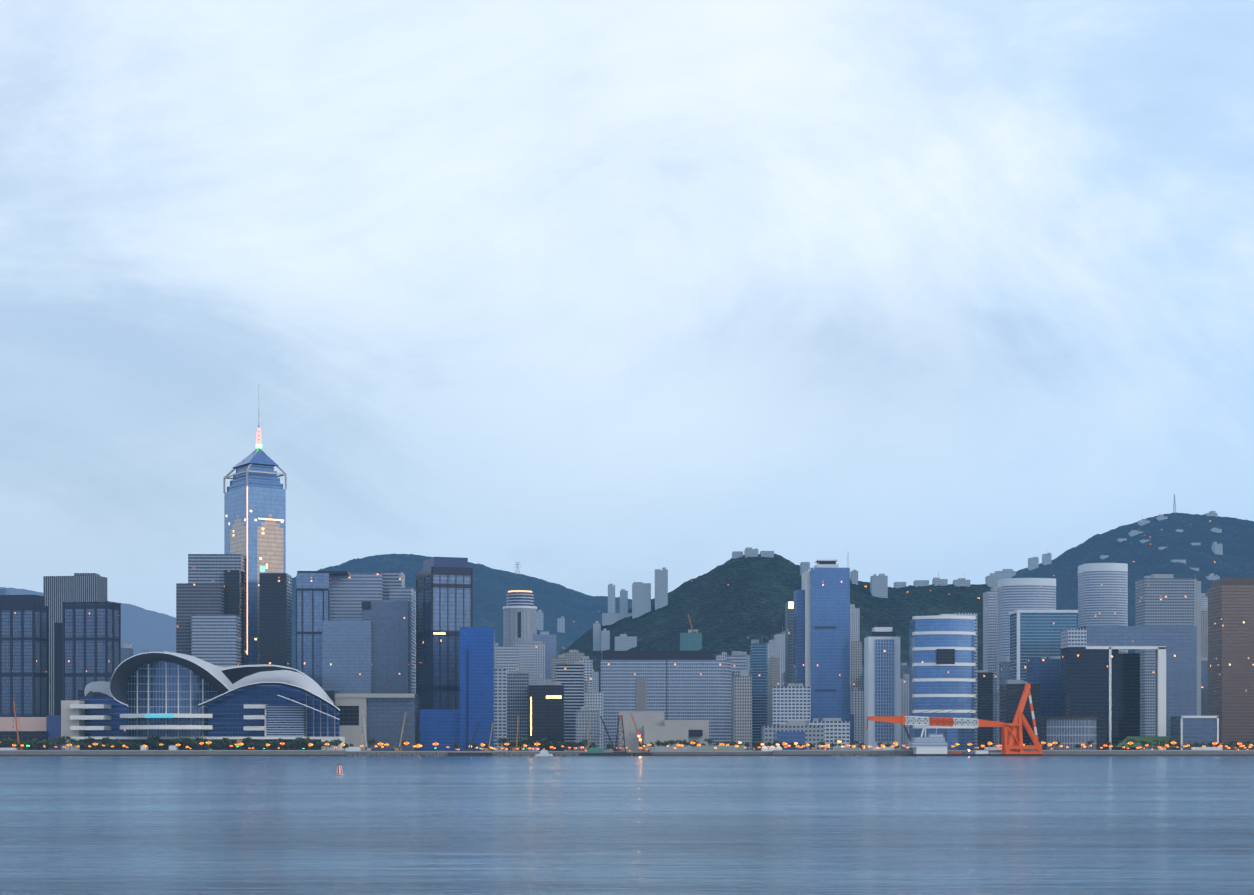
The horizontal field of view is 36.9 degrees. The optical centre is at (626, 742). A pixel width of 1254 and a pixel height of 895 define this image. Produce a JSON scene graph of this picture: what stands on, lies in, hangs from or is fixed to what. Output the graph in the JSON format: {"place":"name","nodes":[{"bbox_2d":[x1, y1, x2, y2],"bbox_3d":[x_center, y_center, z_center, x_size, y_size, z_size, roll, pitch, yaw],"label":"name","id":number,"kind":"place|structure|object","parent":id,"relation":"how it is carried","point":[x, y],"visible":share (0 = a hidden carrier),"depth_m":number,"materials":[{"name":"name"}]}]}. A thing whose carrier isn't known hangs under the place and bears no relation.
{"place":"outdoors","nodes":[
{"label":"outdoors","id":0,"kind":"place"},
{"bbox_2d":[1,587,175,655],"bbox_3d":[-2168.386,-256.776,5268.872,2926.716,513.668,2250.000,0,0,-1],"label":"hill","id":1,"kind":"structure","parent":0,"point":[142,629],"depth_m":5686.27,"materials":[{"name":"blue plant"}]},
{"bbox_2d":[296,571,419,750],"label":"wanchai towers","id":2,"kind":"structure","parent":0,"point":[355,639],"depth_m":1946.48,"materials":[{"name":"grey"}]},
{"bbox_2d":[412,588,415,693],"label":"slim tower","id":3,"kind":"structure","parent":0,"point":[415,640],"depth_m":2137.78,"materials":[{"name":"concrete"}]},
{"bbox_2d":[416,557,472,708],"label":"dark tower","id":4,"kind":"structure","parent":0,"point":[444,599],"depth_m":1925.10,"materials":[{"name":"blue glass"}]},
{"bbox_2d":[420,627,494,750],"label":"blue glass tower","id":5,"kind":"structure","parent":0,"point":[444,729],"depth_m":1858.98,"materials":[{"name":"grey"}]},
{"bbox_2d":[292,553,631,668],"bbox_3d":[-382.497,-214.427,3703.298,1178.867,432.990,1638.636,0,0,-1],"label":"hill","id":6,"kind":"structure","parent":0,"point":[553,602],"depth_m":4135.51,"materials":[{"name":"green plant"}]},
{"bbox_2d":[537,610,542,630],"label":"building","id":7,"kind":"structure","parent":6,"relation":"on","point":[539,619],"depth_m":3799.71,"materials":[{"name":"concrete"}]},
{"bbox_2d":[557,615,564,632],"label":"building","id":8,"kind":"structure","parent":6,"relation":"on","point":[561,624],"depth_m":3835.65,"materials":[{"name":"concrete"}]},
{"bbox_2d":[608,584,614,612],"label":"high-rise building","id":9,"kind":"structure","parent":6,"relation":"on","point":[611,598],"depth_m":4110.99,"materials":[{"name":"concrete"}]},
{"bbox_2d":[556,662,583,750],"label":"striped tower","id":10,"kind":"structure","parent":0,"point":[570,677],"depth_m":2040.86,"materials":[{"name":"concrete"}]},
{"bbox_2d":[0,756,1253,894],"bbox_3d":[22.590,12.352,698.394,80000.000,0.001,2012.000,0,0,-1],"label":"harbour water","id":11,"kind":"structure","parent":0,"point":[639,825],"depth_m":279.14,"materials":[{"name":"blue liquid"}]},
{"bbox_2d":[447,753,492,755],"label":"seawall","id":12,"kind":"object","parent":11,"relation":"on","point":[469,754],"visible":0.83,"depth_m":1683.96,"materials":[{"name":"grey concrete"}]},
{"bbox_2d":[580,748,632,755],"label":"work barge","id":13,"kind":"object","parent":11,"relation":"on","point":[595,751],"visible":0.92,"depth_m":1689.04,"materials":[{"name":"grey metal"}]},
{"bbox_2d":[346,753,906,755],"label":"seawall","id":14,"kind":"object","parent":11,"relation":"in","point":[555,754],"visible":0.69,"depth_m":1692.47,"materials":[{"name":"grey concrete"}]},
{"bbox_2d":[866,684,1042,755],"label":"floating crane","id":15,"kind":"object","parent":11,"relation":"on","point":[933,744],"visible":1,"depth_m":1684.32,"materials":[{"name":"orange metal"}]},
{"bbox_2d":[0,0,1253,617],"label":"sky","id":16,"kind":"structure","parent":0,"point":[589,296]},
{"bbox_2d":[770,683,810,725],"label":"white block","id":17,"kind":"structure","parent":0,"point":[790,701],"depth_m":1946.12,"materials":[{"name":"concrete"}]},
{"bbox_2d":[559,554,1077,691],"bbox_3d":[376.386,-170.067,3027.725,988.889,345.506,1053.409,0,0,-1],"label":"hill levels","id":18,"kind":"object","parent":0,"point":[732,604],"visible":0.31,"depth_m":3227.47,"materials":[{"name":"green plant"}]},
{"bbox_2d":[593,669,598,691],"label":"building","id":19,"kind":"structure","parent":18,"relation":"on","point":[596,681],"depth_m":2804.89,"materials":[{"name":"concrete"}]},
{"bbox_2d":[593,621,600,650],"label":"slope block","id":20,"kind":"structure","parent":18,"relation":"on","point":[597,636],"depth_m":3187.39,"materials":[{"name":"concrete"}]},
{"bbox_2d":[601,629,609,652],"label":"slope block","id":21,"kind":"structure","parent":18,"relation":"on","point":[605,639],"depth_m":3169.70,"materials":[{"name":"concrete"}]},
{"bbox_2d":[602,613,631,625],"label":"building","id":22,"kind":"structure","parent":18,"relation":"on","point":[610,618],"depth_m":3340.98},
{"bbox_2d":[620,589,627,612],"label":"high-rise building","id":23,"kind":"structure","parent":18,"relation":"on","point":[623,601],"depth_m":3363.97,"materials":[{"name":"concrete"}]},
{"bbox_2d":[615,634,636,650],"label":"slope block","id":24,"kind":"structure","parent":18,"relation":"on","point":[624,642],"depth_m":3102.94,"materials":[{"name":"concrete"}]},
{"bbox_2d":[632,582,650,618],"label":"high-rise building","id":25,"kind":"structure","parent":18,"relation":"on","point":[641,598],"depth_m":3319.64,"materials":[{"name":"concrete"}]},
{"bbox_2d":[655,567,667,609],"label":"high-rise building","id":26,"kind":"structure","parent":18,"relation":"on","point":[661,588],"depth_m":3311.43,"materials":[{"name":"concrete"}]},
{"bbox_2d":[680,630,701,650],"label":"slope block","id":27,"kind":"structure","parent":18,"relation":"on","point":[689,641],"depth_m":2956.80,"materials":[{"name":"concrete"}]},
{"bbox_2d":[744,548,757,557],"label":"hilltop house","id":28,"kind":"structure","parent":18,"relation":"on","point":[749,552],"depth_m":3378.19,"materials":[{"name":"concrete"}]},
{"bbox_2d":[800,562,809,574],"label":"ridge house","id":29,"kind":"structure","parent":18,"relation":"on","point":[804,566],"depth_m":3299.71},
{"bbox_2d":[850,569,857,584],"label":"building","id":30,"kind":"structure","parent":18,"relation":"on","point":[854,576],"depth_m":3373.38,"materials":[{"name":"concrete"}]},
{"bbox_2d":[870,574,887,597],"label":"building","id":31,"kind":"structure","parent":18,"relation":"on","point":[879,586],"depth_m":3333.81,"materials":[{"name":"concrete"}]},
{"bbox_2d":[932,572,947,585],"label":"ridge house","id":32,"kind":"structure","parent":18,"relation":"on","point":[938,581],"depth_m":3399.53,"materials":[{"name":"concrete"}]},
{"bbox_2d":[953,578,969,586],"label":"ridge house","id":33,"kind":"structure","parent":18,"relation":"on","point":[958,582],"depth_m":3395.92,"materials":[{"name":"concrete"}]},
{"bbox_2d":[985,573,998,586],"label":"ridge house","id":34,"kind":"structure","parent":18,"relation":"on","point":[992,579],"depth_m":3397.16,"materials":[{"name":"concrete"}]},
{"bbox_2d":[794,551,853,747],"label":"skyscraper","id":35,"kind":"structure","parent":0,"point":[822,633],"depth_m":2047.41,"materials":[{"name":"blue glass"}]},
{"bbox_2d":[864,622,899,749],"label":"high-rise building","id":36,"kind":"structure","parent":0,"point":[882,669],"depth_m":1947.93,"materials":[{"name":"white paint"}]},
{"bbox_2d":[900,674,908,749],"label":"slab","id":37,"kind":"structure","parent":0,"point":[904,699],"depth_m":2199.64,"materials":[{"name":"concrete"}]},
{"bbox_2d":[909,613,976,749],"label":"office building","id":38,"kind":"structure","parent":0,"point":[942,660],"depth_m":1902.54,"materials":[{"name":"blue glass"}]},
{"bbox_2d":[977,670,992,749],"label":"tower","id":39,"kind":"structure","parent":0,"point":[984,690],"depth_m":2302.27,"materials":[{"name":"grey glass"}]},
{"bbox_2d":[1000,680,1039,749],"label":"dark block","id":40,"kind":"structure","parent":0,"point":[1009,704],"depth_m":1901.41,"materials":[{"name":"grey glass"}]},
{"bbox_2d":[997,578,1055,746],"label":"hotel tower","id":41,"kind":"structure","parent":0,"point":[1013,594],"depth_m":2360.32,"materials":[{"name":"white paint"}]},
{"bbox_2d":[1009,610,1077,681],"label":"teal glass tower","id":42,"kind":"structure","parent":0,"point":[1035,634],"depth_m":2052.53,"materials":[{"name":"blue glass"}]},
{"bbox_2d":[1027,657,1060,715],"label":"glass block","id":43,"kind":"structure","parent":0,"point":[1044,673],"depth_m":1952.19,"materials":[{"name":"glass"}]},
{"bbox_2d":[1078,563,1127,652],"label":"hotel tower","id":44,"kind":"structure","parent":0,"point":[1102,594],"depth_m":2410.01,"materials":[{"name":"white paint"}]},
{"bbox_2d":[1011,512,1253,652],"bbox_3d":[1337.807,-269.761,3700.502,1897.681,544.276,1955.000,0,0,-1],"label":"mountain","id":45,"kind":"structure","parent":0,"point":[1235,537],"depth_m":4212.38,"materials":[{"name":"green plant"}]},
{"bbox_2d":[994,569,1015,579],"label":"ridge house","id":46,"kind":"structure","parent":45,"relation":"on","point":[1005,573],"depth_m":4381.47,"materials":[{"name":"concrete"}]},
{"bbox_2d":[1028,557,1038,569],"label":"building","id":47,"kind":"structure","parent":45,"relation":"on","point":[1033,562],"depth_m":4382.96,"materials":[{"name":"concrete"}]},
{"bbox_2d":[1042,553,1051,564],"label":"building","id":48,"kind":"structure","parent":45,"relation":"on","point":[1047,559],"depth_m":4383.68,"materials":[{"name":"concrete"}]},
{"bbox_2d":[1212,542,1222,554],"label":"hillside building","id":49,"kind":"structure","parent":45,"relation":"on","point":[1217,548],"depth_m":4127.36,"materials":[{"name":"concrete"}]},
{"bbox_2d":[1116,736,1176,746],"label":"tamar park lawn","id":50,"kind":"structure","parent":0,"point":[1148,739],"depth_m":1817.63,"materials":[{"name":"green plant"}]},
{"label":"ground","id":51,"kind":"structure","parent":0,"visible":0},
{"bbox_2d":[0,595,48,716],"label":"office building","id":52,"kind":"structure","parent":51,"relation":"on","point":[24,652],"depth_m":1882.80,"materials":[{"name":"blue glass"}]},
{"bbox_2d":[0,715,60,749],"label":"low-rise building","id":53,"kind":"structure","parent":51,"relation":"on","point":[47,727],"depth_m":1779.10,"materials":[{"name":"beige concrete"}]},
{"bbox_2d":[43,575,106,714],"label":"office building","id":54,"kind":"structure","parent":51,"relation":"on","point":[58,591],"depth_m":2036.23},
{"bbox_2d":[55,601,120,714],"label":"office building","id":55,"kind":"structure","parent":51,"relation":"on","point":[91,641],"depth_m":1886.02,"materials":[{"name":"blue glass"}]},
{"bbox_2d":[121,643,132,662],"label":"building","id":56,"kind":"structure","parent":51,"relation":"on","point":[126,651],"depth_m":2348.98,"materials":[{"name":"grey glass"}]},
{"bbox_2d":[61,651,344,749],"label":"convention center","id":57,"kind":"structure","parent":51,"relation":"on","point":[167,697],"depth_m":1773.13,"materials":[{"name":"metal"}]},
{"bbox_2d":[176,554,244,666],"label":"office building","id":58,"kind":"structure","parent":51,"relation":"on","point":[210,611],"depth_m":1991.83,"materials":[{"name":"grey glass"}]},
{"bbox_2d":[223,409,286,664],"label":"skyscraper","id":59,"kind":"structure","parent":51,"relation":"on","point":[255,514],"depth_m":2057.27,"materials":[{"name":"blue glass"}]},
{"bbox_2d":[259,564,291,667],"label":"skyscraper","id":60,"kind":"structure","parent":51,"relation":"on","point":[275,618],"depth_m":1983.79,"materials":[{"name":"black glass"}]},
{"bbox_2d":[495,663,507,750],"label":"white slab","id":61,"kind":"structure","parent":51,"relation":"on","point":[500,702],"depth_m":1939.24,"materials":[{"name":"concrete"}]},
{"bbox_2d":[495,643,518,672],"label":"white office","id":62,"kind":"structure","parent":51,"relation":"on","point":[507,657],"depth_m":2239.07,"materials":[{"name":"concrete"}]},
{"bbox_2d":[507,661,528,750],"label":"high-rise building","id":63,"kind":"structure","parent":51,"relation":"on","point":[517,693],"depth_m":1949.65,"materials":[{"name":"concrete"}]},
{"bbox_2d":[503,590,536,645],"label":"round tower building","id":64,"kind":"structure","parent":51,"relation":"on","point":[519,617],"depth_m":2493.74,"materials":[{"name":"white paint"}]},
{"bbox_2d":[514,641,544,684],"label":"white office","id":65,"kind":"structure","parent":51,"relation":"on","point":[532,657],"depth_m":2289.70,"materials":[{"name":"concrete"}]},
{"bbox_2d":[528,683,545,750],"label":"dark office","id":66,"kind":"structure","parent":51,"relation":"on","point":[537,693],"depth_m":1930.11,"materials":[{"name":"black glass"}]},
{"bbox_2d":[530,696,561,735],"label":"illuminated signs","id":67,"kind":"object","parent":66,"relation":"attached to","point":[553,697],"visible":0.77,"depth_m":1928.97,"materials":[{"name":"yellow"}]},
{"bbox_2d":[533,632,556,678],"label":"building","id":68,"kind":"structure","parent":51,"relation":"on","point":[548,640],"depth_m":2340.11,"materials":[{"name":"silver glass"}]},
{"bbox_2d":[546,681,563,750],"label":"dark office","id":69,"kind":"structure","parent":51,"relation":"on","point":[554,721],"depth_m":1940.53,"materials":[{"name":"black glass"}]},
{"bbox_2d":[552,655,565,681],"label":"building","id":70,"kind":"structure","parent":51,"relation":"on","point":[560,659],"depth_m":2230.32,"materials":[{"name":"concrete"}]},
{"bbox_2d":[562,650,583,663],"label":"building","id":71,"kind":"structure","parent":51,"relation":"on","point":[572,656],"depth_m":2390.80,"materials":[{"name":"concrete"}]},
{"bbox_2d":[580,656,592,691],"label":"building","id":72,"kind":"structure","parent":51,"relation":"on","point":[586,661],"depth_m":2339.12,"materials":[{"name":"concrete"}]},
{"bbox_2d":[576,708,598,750],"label":"building","id":73,"kind":"structure","parent":51,"relation":"on","point":[582,719],"depth_m":1891.29,"materials":[{"name":"concrete"}]},
{"bbox_2d":[584,690,602,747],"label":"building","id":74,"kind":"structure","parent":51,"relation":"on","point":[593,700],"depth_m":1991.51,"materials":[{"name":"concrete"}]},
{"bbox_2d":[614,715,626,752],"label":"lattice tower","id":75,"kind":"structure","parent":51,"relation":"on","point":[622,731],"depth_m":1701.64,"materials":[{"name":"grey metal"}]},
{"bbox_2d":[0,750,1253,755],"bbox_3d":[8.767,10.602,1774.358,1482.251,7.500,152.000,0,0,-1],"label":"sea wall","id":76,"kind":"structure","parent":51,"relation":"on","point":[514,753],"depth_m":1702.18,"materials":[{"name":"concrete"}]},
{"bbox_2d":[13,701,25,749],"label":"crane","id":77,"kind":"object","parent":76,"relation":"on","point":[20,748],"visible":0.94,"depth_m":1728.89,"materials":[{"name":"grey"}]},
{"bbox_2d":[0,745,1222,750],"bbox_3d":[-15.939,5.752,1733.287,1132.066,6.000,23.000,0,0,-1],"label":"waterfront pavilions","id":78,"kind":"object","parent":76,"relation":"on","point":[724,748],"visible":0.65,"depth_m":1734.21,"materials":[{"name":"white"}]},
{"bbox_2d":[618,712,708,750],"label":"low-rise building","id":79,"kind":"structure","parent":51,"relation":"on","point":[653,727],"depth_m":1843.86,"materials":[{"name":"concrete"}]},
{"bbox_2d":[601,651,730,750],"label":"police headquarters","id":80,"kind":"structure","parent":51,"relation":"on","point":[683,685],"depth_m":2043.52,"materials":[{"name":"grey glass"}]},
{"bbox_2d":[725,651,745,675],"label":"building","id":81,"kind":"structure","parent":51,"relation":"on","point":[737,659],"depth_m":2163.96,"materials":[{"name":"concrete"}]},
{"bbox_2d":[732,671,751,750],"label":"building","id":82,"kind":"structure","parent":51,"relation":"on","point":[742,707],"depth_m":1944.96,"materials":[{"name":"concrete"}]},
{"bbox_2d":[750,640,766,749],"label":"tower","id":83,"kind":"structure","parent":51,"relation":"on","point":[758,662],"depth_m":2195.78,"materials":[{"name":"teal glass"}]},
{"bbox_2d":[767,665,768,725],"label":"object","id":84,"kind":"object","parent":51,"relation":"on","point":[767,695],"visible":0.08,"depth_m":2395.95,"materials":[{"name":"concrete"}]},
{"bbox_2d":[767,640,777,664],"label":"residential building","id":85,"kind":"structure","parent":51,"relation":"on","point":[772,647],"depth_m":2396.53,"materials":[{"name":"concrete"}]},
{"bbox_2d":[769,655,778,725],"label":"building","id":86,"kind":"structure","parent":51,"relation":"on","point":[773,671],"depth_m":2298.79,"materials":[{"name":"concrete"}]},
{"bbox_2d":[774,632,784,685],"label":"residential building","id":87,"kind":"structure","parent":51,"relation":"on","point":[779,639],"depth_m":2497.01,"materials":[{"name":"concrete"}]},
{"bbox_2d":[785,602,793,685],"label":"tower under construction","id":88,"kind":"structure","parent":51,"relation":"on","point":[789,642],"depth_m":2146.55,"materials":[{"name":"beige"}]},
{"bbox_2d":[774,732,804,749],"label":"glass box","id":89,"kind":"object","parent":51,"relation":"on","point":[790,737],"visible":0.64,"depth_m":1795.77,"materials":[{"name":"blue glass"}]},
{"bbox_2d":[762,720,823,749],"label":"building","id":90,"kind":"structure","parent":51,"relation":"on","point":[814,735],"depth_m":1846.25,"materials":[{"name":"concrete"}]},
{"bbox_2d":[806,718,849,749],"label":"building","id":91,"kind":"structure","parent":51,"relation":"on","point":[836,728],"depth_m":1866.92,"materials":[{"name":"concrete"}]},
{"bbox_2d":[850,604,859,640],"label":"residential building","id":92,"kind":"structure","parent":51,"relation":"on","point":[854,623],"depth_m":2599.55,"materials":[{"name":"concrete"}]},
{"bbox_2d":[850,639,861,689],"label":"residential building","id":93,"kind":"structure","parent":51,"relation":"on","point":[855,663],"depth_m":2298.67,"materials":[{"name":"concrete"}]},
{"bbox_2d":[850,687,862,749],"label":"residential building","id":94,"kind":"structure","parent":51,"relation":"on","point":[856,702],"depth_m":2098.11,"materials":[{"name":"concrete"}]},
{"bbox_2d":[900,663,908,677],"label":"building","id":95,"kind":"structure","parent":51,"relation":"on","point":[904,668],"depth_m":2416.10,"materials":[{"name":"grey glass"}]},
{"bbox_2d":[983,583,996,746],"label":"apartments","id":96,"kind":"structure","parent":51,"relation":"on","point":[989,631],"depth_m":2453.26,"materials":[{"name":"concrete"}]},
{"bbox_2d":[999,656,1009,744],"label":"building","id":97,"kind":"structure","parent":51,"relation":"on","point":[1004,670],"depth_m":2190.93,"materials":[{"name":"glass"}]},
{"bbox_2d":[1032,716,1218,749],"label":"low-rise building","id":98,"kind":"structure","parent":51,"relation":"on","point":[1069,732],"depth_m":1813.98,"materials":[{"name":"grey concrete"}]},
{"bbox_2d":[1061,626,1196,749],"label":"office building","id":99,"kind":"structure","parent":51,"relation":"on","point":[1100,674],"depth_m":1876.42,"materials":[{"name":"grey"}]},
{"bbox_2d":[1135,574,1193,749],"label":"grey office","id":100,"kind":"structure","parent":51,"relation":"on","point":[1164,599],"depth_m":2307.42,"materials":[{"name":"concrete"}]},
{"bbox_2d":[1194,579,1200,715],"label":"grey office","id":101,"kind":"structure","parent":51,"relation":"on","point":[1197,603],"depth_m":2318.31,"materials":[{"name":"concrete"}]},
{"bbox_2d":[1201,657,1207,715],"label":"building","id":102,"kind":"structure","parent":51,"relation":"on","point":[1204,686],"depth_m":2431.59,"materials":[{"name":"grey glass"}]},
{"bbox_2d":[1201,607,1207,660],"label":"building","id":103,"kind":"structure","parent":51,"relation":"on","point":[1204,631],"depth_m":2485.86,"materials":[{"name":"concrete"}]},
{"bbox_2d":[1208,578,1253,749],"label":"skyscraper","id":104,"kind":"structure","parent":51,"relation":"on","point":[1231,653],"depth_m":2007.19,"materials":[{"name":"brown concrete"}]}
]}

